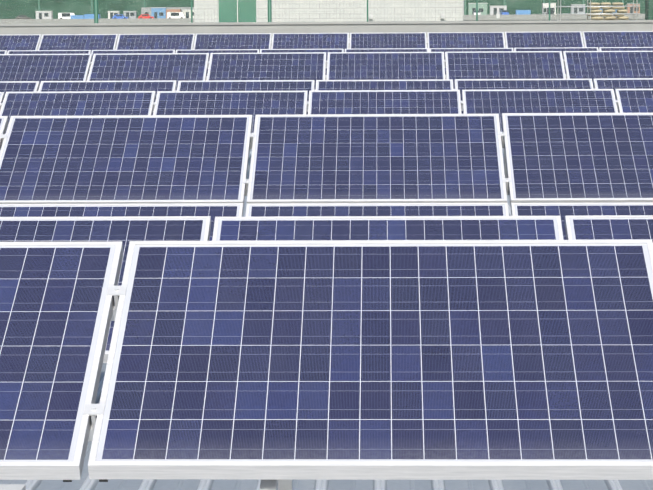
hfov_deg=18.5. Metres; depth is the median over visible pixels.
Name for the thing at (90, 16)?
tarp stacks
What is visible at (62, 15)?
van
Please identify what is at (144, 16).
car
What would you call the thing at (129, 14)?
site cabin
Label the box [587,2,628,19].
scaffold sacks
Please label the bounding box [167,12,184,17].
van
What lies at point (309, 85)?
array modules
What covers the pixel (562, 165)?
array modules
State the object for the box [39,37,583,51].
solar array mounting
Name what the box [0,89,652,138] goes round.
array modules
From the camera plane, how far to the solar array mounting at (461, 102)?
19.77 m
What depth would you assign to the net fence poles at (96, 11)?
44.13 m
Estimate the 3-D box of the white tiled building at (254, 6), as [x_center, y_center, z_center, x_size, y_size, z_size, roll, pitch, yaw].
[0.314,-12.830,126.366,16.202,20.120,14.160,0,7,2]
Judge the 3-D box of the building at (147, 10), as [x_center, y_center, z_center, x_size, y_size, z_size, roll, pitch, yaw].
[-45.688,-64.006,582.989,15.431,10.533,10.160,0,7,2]
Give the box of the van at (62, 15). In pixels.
[58,13,74,18]
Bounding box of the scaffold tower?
[555,0,639,19]
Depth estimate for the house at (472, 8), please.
533.31 m
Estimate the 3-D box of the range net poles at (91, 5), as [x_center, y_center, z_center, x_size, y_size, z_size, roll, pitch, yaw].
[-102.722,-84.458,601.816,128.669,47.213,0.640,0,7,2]
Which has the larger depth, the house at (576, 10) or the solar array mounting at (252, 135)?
the house at (576, 10)
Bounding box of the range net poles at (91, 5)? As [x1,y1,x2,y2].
[38,0,145,13]
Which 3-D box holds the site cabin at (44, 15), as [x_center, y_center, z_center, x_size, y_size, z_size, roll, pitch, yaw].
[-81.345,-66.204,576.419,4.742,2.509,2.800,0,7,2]
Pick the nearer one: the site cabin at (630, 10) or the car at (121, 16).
the site cabin at (630, 10)
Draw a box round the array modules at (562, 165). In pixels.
[0,113,652,240]
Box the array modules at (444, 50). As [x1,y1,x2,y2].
[0,47,652,78]
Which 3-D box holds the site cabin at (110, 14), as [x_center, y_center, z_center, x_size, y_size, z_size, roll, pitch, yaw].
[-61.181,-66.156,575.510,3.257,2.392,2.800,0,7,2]
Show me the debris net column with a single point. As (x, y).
(648, 10)
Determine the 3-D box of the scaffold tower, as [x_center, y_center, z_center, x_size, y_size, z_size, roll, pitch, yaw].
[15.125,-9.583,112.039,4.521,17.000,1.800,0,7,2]
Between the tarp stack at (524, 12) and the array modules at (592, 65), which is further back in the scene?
the tarp stack at (524, 12)
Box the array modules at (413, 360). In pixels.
[0,240,652,479]
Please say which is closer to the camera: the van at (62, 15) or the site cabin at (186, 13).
the van at (62, 15)
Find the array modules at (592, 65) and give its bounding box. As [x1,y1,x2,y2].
[0,51,652,89]
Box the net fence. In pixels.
[2,0,652,23]
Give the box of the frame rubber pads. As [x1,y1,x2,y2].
[63,479,107,481]
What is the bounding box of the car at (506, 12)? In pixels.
[500,10,508,14]
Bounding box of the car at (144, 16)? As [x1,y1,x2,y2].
[138,14,153,18]
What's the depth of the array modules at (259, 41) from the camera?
39.09 m
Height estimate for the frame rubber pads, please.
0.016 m
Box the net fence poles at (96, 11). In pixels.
[94,0,549,22]
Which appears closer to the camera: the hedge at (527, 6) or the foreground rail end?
the foreground rail end
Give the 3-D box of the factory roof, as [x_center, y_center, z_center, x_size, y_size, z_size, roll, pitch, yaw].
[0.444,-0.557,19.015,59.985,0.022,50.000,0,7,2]
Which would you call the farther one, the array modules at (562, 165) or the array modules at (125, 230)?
the array modules at (562, 165)
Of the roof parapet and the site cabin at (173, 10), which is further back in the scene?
the site cabin at (173, 10)
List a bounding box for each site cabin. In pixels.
[36,11,52,18]
[108,11,119,18]
[124,11,136,18]
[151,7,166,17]
[166,9,180,17]
[183,10,193,17]
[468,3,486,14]
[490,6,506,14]
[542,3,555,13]
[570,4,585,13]
[626,4,639,12]
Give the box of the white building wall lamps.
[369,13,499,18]
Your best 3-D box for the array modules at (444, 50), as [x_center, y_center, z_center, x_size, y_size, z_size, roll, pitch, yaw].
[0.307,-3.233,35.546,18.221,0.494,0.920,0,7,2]
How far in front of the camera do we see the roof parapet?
43.70 m
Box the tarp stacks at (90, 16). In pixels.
[71,14,99,18]
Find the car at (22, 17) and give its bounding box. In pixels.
[16,15,30,18]
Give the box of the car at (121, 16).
[112,14,127,18]
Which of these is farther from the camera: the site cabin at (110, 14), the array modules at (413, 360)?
the site cabin at (110, 14)
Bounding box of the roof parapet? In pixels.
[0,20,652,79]
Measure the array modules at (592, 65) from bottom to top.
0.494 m
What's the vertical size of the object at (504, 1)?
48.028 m
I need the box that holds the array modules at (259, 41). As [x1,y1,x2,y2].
[0,31,652,52]
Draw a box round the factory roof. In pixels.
[0,80,652,489]
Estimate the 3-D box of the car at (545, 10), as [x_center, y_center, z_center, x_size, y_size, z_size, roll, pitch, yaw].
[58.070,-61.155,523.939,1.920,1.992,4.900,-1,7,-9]
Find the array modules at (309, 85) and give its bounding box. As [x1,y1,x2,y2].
[0,78,652,114]
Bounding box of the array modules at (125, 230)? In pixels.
[0,215,652,362]
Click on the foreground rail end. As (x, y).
(12, 486)
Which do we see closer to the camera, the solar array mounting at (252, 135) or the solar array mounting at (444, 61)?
the solar array mounting at (252, 135)
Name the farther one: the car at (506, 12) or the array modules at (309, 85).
the car at (506, 12)
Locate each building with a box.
[141,7,193,14]
[194,0,462,22]
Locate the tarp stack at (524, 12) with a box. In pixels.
[515,10,530,14]
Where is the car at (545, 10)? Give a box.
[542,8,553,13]
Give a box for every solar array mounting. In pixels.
[0,100,619,177]
[0,132,511,195]
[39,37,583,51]
[83,286,291,489]
[88,59,565,69]
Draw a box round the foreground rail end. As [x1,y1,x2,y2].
[0,484,25,489]
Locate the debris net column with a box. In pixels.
[645,0,652,19]

